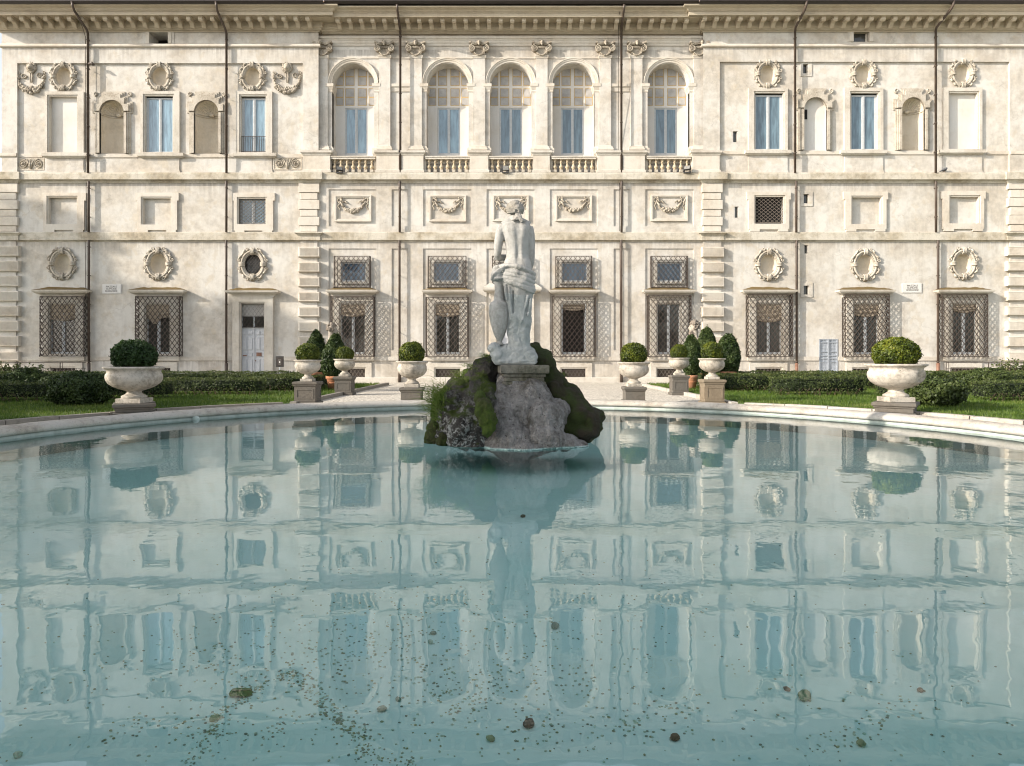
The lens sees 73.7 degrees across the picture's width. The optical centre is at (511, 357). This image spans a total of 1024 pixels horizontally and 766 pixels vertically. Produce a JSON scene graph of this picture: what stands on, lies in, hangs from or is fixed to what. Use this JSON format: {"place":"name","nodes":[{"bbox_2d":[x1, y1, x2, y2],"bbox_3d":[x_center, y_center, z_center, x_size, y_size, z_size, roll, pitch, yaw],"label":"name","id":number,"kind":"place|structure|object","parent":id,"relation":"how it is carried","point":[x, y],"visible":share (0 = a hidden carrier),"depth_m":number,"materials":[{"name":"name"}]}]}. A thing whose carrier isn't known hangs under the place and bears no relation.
{"place":"outdoors","nodes":[
{"label":"outdoors","id":0,"kind":"place"},
{"bbox_2d":[0,0,323,170],"label":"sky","id":1,"kind":"structure","parent":0,"point":[323,0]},
{"bbox_2d":[0,382,379,419],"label":"lawn","id":2,"kind":"structure","parent":0,"point":[157,402],"depth_m":18.54,"materials":[{"name":"green plant"}]},
{"bbox_2d":[1,367,48,383],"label":"round bush","id":3,"kind":"object","parent":2,"relation":"on","point":[30,375],"visible":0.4,"depth_m":23.80,"materials":[{"name":"green plant"}]},
{"bbox_2d":[0,379,51,401],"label":"hedge","id":4,"kind":"object","parent":2,"relation":"on","point":[9,390],"visible":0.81,"depth_m":19.59,"materials":[{"name":"green plant"}]},
{"bbox_2d":[43,369,116,405],"bbox_3d":[-11.555,0.873,18.323,1.695,1.101,1.677,0,0,0],"label":"round bush","id":5,"kind":"object","parent":2,"relation":"on","point":[79,387],"visible":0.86,"depth_m":17.83,"materials":[{"name":"green plant"}]},
{"bbox_2d":[0,372,262,380],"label":"hedge","id":6,"kind":"object","parent":2,"relation":"on","point":[204,375],"visible":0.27,"depth_m":26.99,"materials":[{"name":"green plant"}]},
{"bbox_2d":[112,380,176,398],"bbox_3d":[-11.859,1.004,21.011,2.812,0.729,0.954,0,0,0],"label":"hedge","id":7,"kind":"object","parent":2,"relation":"on","point":[163,388],"visible":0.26,"depth_m":20.69,"materials":[{"name":"green plant"}]},
{"bbox_2d":[0,369,323,385],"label":"hedge","id":8,"kind":"object","parent":2,"relation":"on","point":[211,371],"visible":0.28,"depth_m":30.39,"materials":[{"name":"green plant"}]},
{"bbox_2d":[163,376,266,394],"bbox_3d":[-10.569,1.000,23.244,4.176,0.738,1.056,0,0,0],"label":"hedge","id":9,"kind":"object","parent":2,"relation":"on","point":[184,384],"visible":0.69,"depth_m":22.89,"materials":[{"name":"green plant"}]},
{"bbox_2d":[242,373,327,391],"bbox_3d":[-8.773,0.991,27.155,2.451,0.756,4.422,0,0,0],"label":"hedge","id":10,"kind":"object","parent":2,"relation":"on","point":[284,381],"visible":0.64,"depth_m":25.09,"materials":[{"name":"green plant"}]},
{"bbox_2d":[326,376,335,389],"bbox_3d":[-7.003,1.055,26.900,0.662,0.615,0.662,0,0,0],"label":"terracotta pot","id":11,"kind":"object","parent":2,"relation":"on","point":[330,381],"visible":0.4,"depth_m":26.65,"materials":[{"name":"orange ceramic"}]},
{"bbox_2d":[320,332,344,376],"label":"conifer shrub","id":12,"kind":"object","parent":11,"relation":"in","point":[334,343],"visible":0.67,"depth_m":26.57,"materials":[{"name":"green plant"}]},
{"bbox_2d":[0,464,1013,737],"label":"fallen leaves","id":13,"kind":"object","parent":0,"point":[302,686],"depth_m":3.54,"materials":[{"name":"brown plant"}]},
{"bbox_2d":[321,382,699,401],"bbox_3d":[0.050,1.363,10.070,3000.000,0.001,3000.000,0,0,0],"label":"ground","id":14,"kind":"structure","parent":0,"point":[593,390],"depth_m":25.54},
{"bbox_2d":[0,361,48,373],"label":"leafy shrub","id":15,"kind":"object","parent":14,"relation":"on","point":[6,368],"visible":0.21,"depth_m":32.32,"materials":[{"name":"green plant"}]},
{"bbox_2d":[112,401,155,414],"bbox_3d":[-8.793,1.212,15.900,0.877,0.300,0.877,0,0,-29],"label":"urn pedestal","id":16,"kind":"object","parent":14,"relation":"on","point":[132,408],"visible":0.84,"depth_m":15.54,"materials":[{"name":"grey stone"}]},
{"bbox_2d":[102,366,165,403],"bbox_3d":[-8.793,0.642,15.899,1.303,0.842,1.300,0,0,0],"label":"stone urn","id":17,"kind":"object","parent":16,"relation":"on","point":[134,382],"visible":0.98,"depth_m":15.54,"materials":[{"name":"stone"}]},
{"bbox_2d":[108,339,158,366],"bbox_3d":[-8.797,-0.065,15.894,1.068,0.741,1.058,0,0,0],"label":"box ball","id":18,"kind":"object","parent":17,"relation":"in","point":[134,353],"visible":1,"depth_m":15.58,"materials":[{"name":"green plant"}]},
{"bbox_2d":[0,382,388,425],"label":"kerb","id":19,"kind":"structure","parent":14,"relation":"on","point":[61,417],"depth_m":16.52,"materials":[{"name":"stone"}]},
{"bbox_2d":[292,381,322,402],"bbox_3d":[-5.830,1.029,19.500,0.694,0.667,0.694,0,0,0],"label":"urn pedestal","id":20,"kind":"object","parent":14,"relation":"on","point":[307,392],"visible":0.95,"depth_m":19.20,"materials":[{"name":"grey stone"}]},
{"bbox_2d":[294,360,321,381],"bbox_3d":[-5.830,0.386,19.501,0.775,0.618,0.776,0,0,0],"label":"stone urn","id":21,"kind":"object","parent":20,"relation":"on","point":[307,368],"visible":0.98,"depth_m":19.27,"materials":[{"name":"stone"}]},
{"bbox_2d":[294,343,320,359],"bbox_3d":[-5.828,-0.127,19.505,0.729,0.560,0.739,0,0,0],"label":"box ball","id":22,"kind":"object","parent":21,"relation":"in","point":[305,351],"visible":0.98,"depth_m":19.27,"materials":[{"name":"green plant"}]},
{"bbox_2d":[333,376,355,394],"bbox_3d":[-6.027,1.032,24.600,0.684,0.662,0.684,0,0,0],"label":"urn pedestal","id":23,"kind":"object","parent":14,"relation":"on","point":[345,385],"visible":0.98,"depth_m":24.31,"materials":[{"name":"grey stone"}]},
{"bbox_2d":[333,359,355,376],"bbox_3d":[-6.029,0.384,24.601,0.794,0.634,0.795,0,0,0],"label":"stone urn","id":24,"kind":"object","parent":23,"relation":"on","point":[344,366],"visible":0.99,"depth_m":24.35,"materials":[{"name":"stone"}]},
{"bbox_2d":[335,346,353,358],"bbox_3d":[-6.030,-0.128,24.606,0.716,0.540,0.691,0,0,0],"label":"box ball","id":25,"kind":"object","parent":24,"relation":"in","point":[346,352],"visible":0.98,"depth_m":24.38,"materials":[{"name":"green plant"}]},
{"bbox_2d":[399,387,424,399],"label":"urn pedestal","id":26,"kind":"object","parent":14,"relation":"on","point":[407,393],"visible":0.67,"depth_m":19.91,"materials":[{"name":"grey stone"}]},
{"bbox_2d":[396,361,427,387],"bbox_3d":[-2.954,0.504,20.201,0.945,0.776,0.948,0,0,0],"label":"stone urn","id":27,"kind":"object","parent":26,"relation":"on","point":[412,371],"visible":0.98,"depth_m":19.90,"materials":[{"name":"stone"}]},
{"bbox_2d":[397,341,425,360],"bbox_3d":[-2.968,-0.140,20.206,0.821,0.678,0.824,0,0,0],"label":"box ball","id":28,"kind":"object","parent":27,"relation":"in","point":[412,351],"visible":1,"depth_m":19.94,"materials":[{"name":"green plant"}]},
{"bbox_2d":[0,0,1023,381],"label":"palace","id":29,"kind":"structure","parent":14,"relation":"on","point":[170,166],"depth_m":36.88,"materials":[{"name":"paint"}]},
{"bbox_2d":[31,287,92,360],"bbox_3d":[-24.143,-1.795,36.695,3.009,4.014,0.640,0,0,0],"label":"window","id":30,"kind":"structure","parent":29,"relation":"in","point":[63,309],"depth_m":36.73,"materials":[{"name":"stone"}]},
{"bbox_2d":[41,91,86,171],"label":"window","id":31,"kind":"structure","parent":29,"relation":"in","point":[54,161],"depth_m":36.80,"materials":[{"name":"stone"}]},
{"bbox_2d":[45,363,82,373],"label":"basement window","id":32,"kind":"structure","parent":29,"relation":"in","point":[55,366],"depth_m":36.81,"materials":[{"name":"stone"}]},
{"bbox_2d":[42,193,86,231],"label":"window","id":33,"kind":"structure","parent":29,"relation":"in","point":[46,197],"depth_m":36.78,"materials":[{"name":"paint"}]},
{"bbox_2d":[102,284,121,293],"bbox_3d":[-21.589,-3.675,36.856,1.024,0.507,0.058,0,0,0],"label":"street plaque","id":34,"kind":"object","parent":29,"relation":"attached to","point":[111,288],"visible":1,"depth_m":36.83,"materials":[{"name":"stone"}]},
{"bbox_2d":[135,193,178,231],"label":"window","id":35,"kind":"structure","parent":29,"relation":"in","point":[140,198],"depth_m":36.78,"materials":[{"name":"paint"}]},
{"bbox_2d":[127,287,187,360],"bbox_3d":[-19.007,-1.786,36.695,3.021,3.995,0.640,0,0,0],"label":"window","id":36,"kind":"structure","parent":29,"relation":"in","point":[158,315],"depth_m":36.73,"materials":[{"name":"stone"}]},
{"bbox_2d":[137,91,184,171],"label":"window","id":37,"kind":"structure","parent":29,"relation":"in","point":[159,117],"depth_m":36.82,"materials":[{"name":"stone"}]},
{"bbox_2d":[242,329,263,373],"bbox_3d":[-13.988,-0.173,37.002,1.415,2.746,0.165,0,0,0],"label":"door","id":38,"kind":"structure","parent":29,"relation":"in","point":[252,339],"depth_m":37.00,"materials":[{"name":"grey paint"}]},
{"bbox_2d":[232,193,274,231],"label":"window","id":39,"kind":"structure","parent":29,"relation":"in","point":[252,211],"depth_m":36.82,"materials":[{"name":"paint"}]},
{"bbox_2d":[233,91,276,171],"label":"window","id":40,"kind":"structure","parent":29,"relation":"in","point":[254,116],"depth_m":36.82,"materials":[{"name":"stone"}]},
{"bbox_2d":[325,288,378,360],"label":"window","id":41,"kind":"structure","parent":29,"relation":"in","point":[354,308],"depth_m":36.78,"materials":[{"name":"stone"}]},
{"bbox_2d":[333,256,370,287],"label":"window","id":42,"kind":"structure","parent":29,"relation":"in","point":[352,271],"depth_m":36.84,"materials":[{"name":"stone"}]},
{"bbox_2d":[345,108,366,154],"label":"loggia window","id":43,"kind":"structure","parent":29,"relation":"in","point":[355,118],"depth_m":37.83,"materials":[{"name":"blue glass"}]},
{"bbox_2d":[347,363,371,376],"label":"basement window","id":44,"kind":"structure","parent":29,"relation":"in","point":[360,369],"depth_m":36.85,"materials":[{"name":"stone"}]},
{"bbox_2d":[421,288,472,360],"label":"window","id":45,"kind":"structure","parent":29,"relation":"in","point":[447,311],"depth_m":36.78,"materials":[{"name":"stone"}]},
{"bbox_2d":[427,256,466,287],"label":"window","id":46,"kind":"structure","parent":29,"relation":"in","point":[443,271],"depth_m":36.84,"materials":[{"name":"stone"}]},
{"bbox_2d":[429,363,466,376],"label":"basement window","id":47,"kind":"structure","parent":29,"relation":"in","point":[435,369],"depth_m":36.85,"materials":[{"name":"stone"}]},
{"bbox_2d":[438,108,459,154],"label":"loggia window","id":48,"kind":"structure","parent":29,"relation":"in","point":[448,118],"depth_m":37.83,"materials":[{"name":"blue glass"}]},
{"bbox_2d":[500,108,521,154],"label":"loggia window","id":49,"kind":"structure","parent":29,"relation":"in","point":[510,118],"depth_m":37.83,"materials":[{"name":"blue glass"}]},
{"bbox_2d":[561,108,583,154],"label":"loggia window","id":50,"kind":"structure","parent":29,"relation":"in","point":[572,119],"depth_m":37.83,"materials":[{"name":"blue glass"}]},
{"bbox_2d":[555,256,592,287],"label":"window","id":51,"kind":"structure","parent":29,"relation":"in","point":[571,271],"depth_m":36.84,"materials":[{"name":"stone"}]},
{"bbox_2d":[556,363,591,376],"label":"basement window","id":52,"kind":"structure","parent":29,"relation":"in","point":[572,369],"depth_m":36.85,"materials":[{"name":"stone"}]},
{"bbox_2d":[549,288,599,360],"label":"window","id":53,"kind":"structure","parent":29,"relation":"in","point":[571,299],"depth_m":36.73,"materials":[{"name":"stone"}]},
{"bbox_2d":[654,108,676,154],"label":"loggia window","id":54,"kind":"structure","parent":29,"relation":"in","point":[665,119],"depth_m":37.83,"materials":[{"name":"glass"}]},
{"bbox_2d":[650,363,684,376],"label":"basement window","id":55,"kind":"structure","parent":29,"relation":"in","point":[656,369],"depth_m":36.85,"materials":[{"name":"stone"}]},
{"bbox_2d":[642,288,696,360],"bbox_3d":[8.427,-1.794,36.695,2.846,4.012,0.640,0,0,0],"label":"window","id":56,"kind":"structure","parent":29,"relation":"in","point":[668,306],"depth_m":36.78,"materials":[{"name":"stone"}]},
{"bbox_2d":[650,256,688,287],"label":"window","id":57,"kind":"structure","parent":29,"relation":"in","point":[666,271],"depth_m":36.84,"materials":[{"name":"stone"}]},
{"bbox_2d":[744,88,791,171],"bbox_3d":[13.764,-12.225,36.855,2.471,4.565,0.440,0,0,0],"label":"window","id":58,"kind":"structure","parent":29,"relation":"in","point":[767,151],"depth_m":36.82,"materials":[{"name":"stone"}]},
{"bbox_2d":[749,363,786,372],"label":"basement window","id":59,"kind":"structure","parent":29,"relation":"in","point":[752,366],"depth_m":36.81,"materials":[{"name":"stone"}]},
{"bbox_2d":[746,192,790,231],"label":"window","id":60,"kind":"structure","parent":29,"relation":"in","point":[750,196],"depth_m":36.78,"materials":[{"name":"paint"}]},
{"bbox_2d":[740,287,797,360],"bbox_3d":[13.781,-1.793,36.695,2.920,4.009,0.640,0,0,0],"label":"window","id":61,"kind":"structure","parent":29,"relation":"in","point":[768,317],"depth_m":36.78,"materials":[{"name":"stone"}]},
{"bbox_2d":[800,62,811,76],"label":"vent window","id":62,"kind":"structure","parent":29,"relation":"in","point":[805,70],"depth_m":36.84,"materials":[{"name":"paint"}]},
{"bbox_2d":[801,191,812,205],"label":"vent window","id":63,"kind":"structure","parent":29,"relation":"in","point":[806,200],"depth_m":36.84,"materials":[{"name":"paint"}]},
{"bbox_2d":[801,283,812,296],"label":"vent window","id":64,"kind":"structure","parent":29,"relation":"in","point":[806,288],"depth_m":36.84,"materials":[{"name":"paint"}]},
{"bbox_2d":[819,339,837,372],"bbox_3d":[17.081,0.012,36.885,1.003,1.975,0.080,0,0,0],"label":"service door","id":65,"kind":"structure","parent":29,"relation":"in","point":[828,348],"depth_m":36.91,"materials":[{"name":"metal"}]},
{"bbox_2d":[847,32,874,41],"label":"attic window","id":66,"kind":"structure","parent":29,"relation":"in","point":[851,37],"depth_m":36.73,"materials":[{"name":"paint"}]},
{"bbox_2d":[840,88,886,171],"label":"window","id":67,"kind":"structure","parent":29,"relation":"in","point":[862,151],"depth_m":36.82,"materials":[{"name":"stone"}]},
{"bbox_2d":[843,192,887,231],"bbox_3d":[19.061,-7.837,36.903,2.399,2.152,0.257,0,0,0],"label":"window frame","id":68,"kind":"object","parent":29,"relation":"in","point":[847,196],"depth_m":36.78,"materials":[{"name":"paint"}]},
{"bbox_2d":[835,287,895,360],"bbox_3d":[18.966,-1.793,36.695,3.026,4.010,0.640,0,0,0],"label":"window","id":69,"kind":"structure","parent":29,"relation":"in","point":[865,311],"depth_m":36.76,"materials":[{"name":"stone"}]},
{"bbox_2d":[902,283,921,292],"bbox_3d":[21.576,-3.727,36.856,1.049,0.512,0.058,0,0,0],"label":"street plaque","id":70,"kind":"object","parent":29,"relation":"attached to","point":[911,287],"visible":1,"depth_m":36.83,"materials":[{"name":"stone"}]},
{"bbox_2d":[938,87,985,171],"bbox_3d":[24.203,-12.229,36.855,2.471,4.573,0.440,0,0,0],"label":"window","id":71,"kind":"structure","parent":29,"relation":"in","point":[956,160],"depth_m":36.80,"materials":[{"name":"stone"}]},
{"bbox_2d":[940,191,985,230],"bbox_3d":[24.321,-7.868,36.903,2.399,2.164,0.257,0,0,0],"label":"window frame","id":72,"kind":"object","parent":29,"relation":"in","point":[945,196],"depth_m":36.78,"materials":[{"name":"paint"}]},
{"bbox_2d":[944,363,981,371],"bbox_3d":[24.335,0.655,36.940,2.034,0.686,0.270,0,0,0],"label":"window sill","id":73,"kind":"structure","parent":29,"relation":"in","point":[957,366],"depth_m":36.81,"materials":[{"name":"stone"}]},
{"bbox_2d":[933,287,995,360],"bbox_3d":[24.254,-1.784,36.695,3.033,3.992,0.640,0,0,0],"label":"window","id":74,"kind":"structure","parent":29,"relation":"in","point":[964,310],"depth_m":36.73,"materials":[{"name":"stone"}]},
{"bbox_2d":[0,399,1023,765],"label":"fountain basin","id":75,"kind":"object","parent":14,"relation":"on","point":[694,531],"visible":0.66,"depth_m":4.77,"materials":[{"name":"liquid"}]},
{"bbox_2d":[229,688,252,695],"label":"leaf","id":76,"kind":"object","parent":75,"relation":"on","point":[241,692],"visible":1,"depth_m":3.48,"materials":[{"name":"green plant"}]},
{"bbox_2d":[408,342,605,462],"bbox_3d":[-0.035,0.763,11.012,2.927,2.041,2.311,0,0,20],"label":"fountain rock","id":77,"kind":"object","parent":75,"relation":"on","point":[477,405],"visible":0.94,"depth_m":10.56,"materials":[{"name":"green stone"}]},
{"bbox_2d":[497,365,548,384],"bbox_3d":[0.159,0.476,11.100,0.770,0.700,0.760,0,0,-7],"label":"statue pedestal","id":78,"kind":"object","parent":77,"relation":"on","point":[510,373],"visible":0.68,"depth_m":10.75,"materials":[{"name":"stone"}]},
{"bbox_2d":[487,200,537,364],"bbox_3d":[0.009,-1.194,11.043,0.810,2.677,0.610,0,0,0],"label":"statue","id":79,"kind":"object","parent":78,"relation":"on","point":[513,277],"visible":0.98,"depth_m":10.84,"materials":[{"name":"stone"}]},
{"bbox_2d":[0,408,1023,470],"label":"rim","id":80,"kind":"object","parent":75,"relation":"in","point":[622,428],"depth_m":11.57,"materials":[{"name":"white stone"}]},
{"bbox_2d":[621,386,646,400],"bbox_3d":[3.602,1.117,20.200,0.657,0.490,0.657,0,0,0],"label":"urn pedestal","id":81,"kind":"object","parent":14,"relation":"on","point":[633,393],"visible":0.78,"depth_m":19.92,"materials":[{"name":"grey stone"}]},
{"bbox_2d":[617,362,649,386],"bbox_3d":[3.600,0.512,20.200,0.960,0.722,0.961,0,0,0],"label":"stone urn","id":82,"kind":"object","parent":81,"relation":"on","point":[633,372],"visible":1,"depth_m":19.90,"materials":[{"name":"stone"}]},
{"bbox_2d":[619,342,648,361],"bbox_3d":[3.603,-0.112,20.195,0.867,0.691,0.846,0,0,0],"label":"box ball","id":83,"kind":"object","parent":82,"relation":"in","point":[634,352],"visible":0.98,"depth_m":19.93,"materials":[{"name":"green plant"}]},
{"bbox_2d":[668,375,689,394],"bbox_3d":[6.012,1.009,24.600,0.650,0.708,0.650,0,0,0],"label":"urn pedestal","id":84,"kind":"object","parent":14,"relation":"on","point":[678,384],"visible":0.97,"depth_m":24.32,"materials":[{"name":"grey stone"}]},
{"bbox_2d":[668,358,689,374],"bbox_3d":[6.012,0.340,24.602,0.795,0.630,0.794,0,0,0],"label":"stone urn","id":85,"kind":"object","parent":84,"relation":"on","point":[678,364],"visible":0.98,"depth_m":24.35,"materials":[{"name":"stone"}]},
{"bbox_2d":[670,344,687,357],"bbox_3d":[6.006,-0.191,24.602,0.650,0.587,0.645,0,0,0],"label":"box ball","id":86,"kind":"object","parent":85,"relation":"in","point":[678,351],"visible":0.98,"depth_m":24.40,"materials":[{"name":"green plant"}]},
{"bbox_2d":[698,379,725,402],"bbox_3d":[5.709,0.999,19.500,0.634,0.727,0.635,0,0,0],"label":"urn pedestal","id":87,"kind":"object","parent":14,"relation":"on","point":[711,391],"visible":0.95,"depth_m":19.23,"materials":[{"name":"brown stone"}]},
{"bbox_2d":[698,358,725,379],"bbox_3d":[5.708,0.335,19.499,0.774,0.603,0.776,0,0,0],"label":"stone urn","id":88,"kind":"object","parent":87,"relation":"on","point":[711,366],"visible":1,"depth_m":19.26,"materials":[{"name":"stone"}]},
{"bbox_2d":[700,341,723,357],"bbox_3d":[5.711,-0.178,19.497,0.670,0.574,0.673,0,0,0],"label":"box ball","id":89,"kind":"object","parent":88,"relation":"in","point":[712,349],"visible":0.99,"depth_m":19.29,"materials":[{"name":"green plant"}]},
{"bbox_2d":[641,383,1023,424],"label":"kerb","id":90,"kind":"structure","parent":14,"relation":"on","point":[974,417],"depth_m":16.47,"materials":[{"name":"stone"}]},
{"bbox_2d":[871,400,919,414],"bbox_3d":[8.880,1.198,15.800,0.896,0.330,0.896,0,0,36],"label":"urn pedestal","id":91,"kind":"object","parent":14,"relation":"on","point":[908,408],"visible":0.81,"depth_m":15.48,"materials":[{"name":"grey stone"}]},
{"bbox_2d":[864,364,928,401],"bbox_3d":[8.880,0.594,15.802,1.298,0.877,1.298,0,0,0],"label":"stone urn","id":92,"kind":"object","parent":91,"relation":"on","point":[895,380],"visible":0.98,"depth_m":15.44,"materials":[{"name":"stone"}]},
{"bbox_2d":[871,336,923,363],"bbox_3d":[8.874,-0.126,15.810,1.065,0.729,1.092,0,0,0],"label":"box ball","id":93,"kind":"object","parent":92,"relation":"in","point":[897,350],"visible":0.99,"depth_m":15.48,"materials":[{"name":"green plant"}]},
{"bbox_2d":[992,357,1023,372],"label":"leafy shrub","id":94,"kind":"object","parent":14,"relation":"on","point":[1007,368],"visible":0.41,"depth_m":32.30,"materials":[{"name":"green plant"}]},
{"bbox_3d":[8.163,1.011,28.600,0.555,0.703,0.555,0,0,0],"label":"terracotta pot","id":95,"kind":"object","parent":14,"relation":"on","visible":0},
{"bbox_2d":[697,326,716,372],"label":"conifer shrub","id":96,"kind":"object","parent":95,"relation":"in","point":[706,334],"visible":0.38,"depth_m":28.38,"materials":[{"name":"green plant"}]},
{"bbox_3d":[8.928,0.978,28.200,0.673,0.770,0.673,0,0,0],"label":"terracotta pot","id":97,"kind":"object","parent":14,"relation":"on","visible":0},
{"bbox_2d":[718,333,741,371],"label":"conifer shrub","id":98,"kind":"object","parent":97,"relation":"in","point":[728,343],"visible":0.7,"depth_m":27.85,"materials":[{"name":"green plant"}]},
{"bbox_2d":[647,382,1023,419],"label":"lawn","id":99,"kind":"structure","parent":0,"point":[875,394],"depth_m":18.54,"materials":[{"name":"green plant"}]},
{"bbox_2d":[689,375,697,388],"bbox_3d":[7.208,1.044,27.400,0.490,0.638,0.490,0,0,0],"label":"terracotta pot","id":100,"kind":"object","parent":99,"relation":"on","point":[692,381],"visible":0.62,"depth_m":27.22,"materials":[{"name":"orange ceramic"}]},
{"bbox_2d":[682,334,701,375],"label":"conifer shrub","id":101,"kind":"object","parent":100,"relation":"in","point":[691,344],"visible":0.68,"depth_m":27.12,"materials":[{"name":"green plant"}]},
{"bbox_2d":[696,371,778,391],"bbox_3d":[8.792,0.960,27.245,2.287,0.818,4.244,0,0,0],"label":"hedge","id":102,"kind":"object","parent":99,"relation":"on","point":[741,380],"visible":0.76,"depth_m":25.29,"materials":[{"name":"green plant"}]},
{"bbox_2d":[768,374,866,395],"bbox_3d":[10.222,0.965,22.959,3.073,0.807,1.080,0,0,0],"label":"hedge","id":103,"kind":"object","parent":99,"relation":"on","point":[819,384],"visible":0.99,"depth_m":22.59,"materials":[{"name":"green plant"}]},
{"bbox_2d":[683,369,1023,375],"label":"hedge","id":104,"kind":"object","parent":99,"relation":"on","point":[854,371],"visible":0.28,"depth_m":30.41,"materials":[{"name":"green plant"}]},
{"bbox_2d":[760,371,1023,388],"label":"hedge","id":105,"kind":"object","parent":99,"relation":"on","point":[868,383],"visible":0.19,"depth_m":26.99,"materials":[{"name":"green plant"}]},
{"bbox_2d":[903,371,970,406],"bbox_3d":[11.046,0.898,17.918,1.682,1.086,1.672,0,0,0],"label":"round bush","id":106,"kind":"object","parent":99,"relation":"on","point":[941,389],"visible":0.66,"depth_m":17.36,"materials":[{"name":"green plant"}]},
{"bbox_2d":[955,367,1019,390],"bbox_3d":[16.793,0.883,24.183,1.966,1.084,1.952,0,0,0],"label":"round bush","id":107,"kind":"object","parent":99,"relation":"on","point":[982,374],"visible":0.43,"depth_m":23.77,"materials":[{"name":"green plant"}]},
{"bbox_2d":[968,379,1023,401],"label":"hedge","id":108,"kind":"object","parent":99,"relation":"on","point":[989,388],"visible":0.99,"depth_m":19.59,"materials":[{"name":"green plant"}]},
{"bbox_3d":[-8.039,0.984,27.900,0.687,0.757,0.687,0,0,0],"label":"terracotta pot","id":109,"kind":"object","parent":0,"visible":0},
{"bbox_2d":[306,329,324,371],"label":"conifer shrub","id":110,"kind":"object","parent":109,"relation":"in","point":[316,338],"visible":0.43,"depth_m":27.70,"materials":[{"name":"green plant"}]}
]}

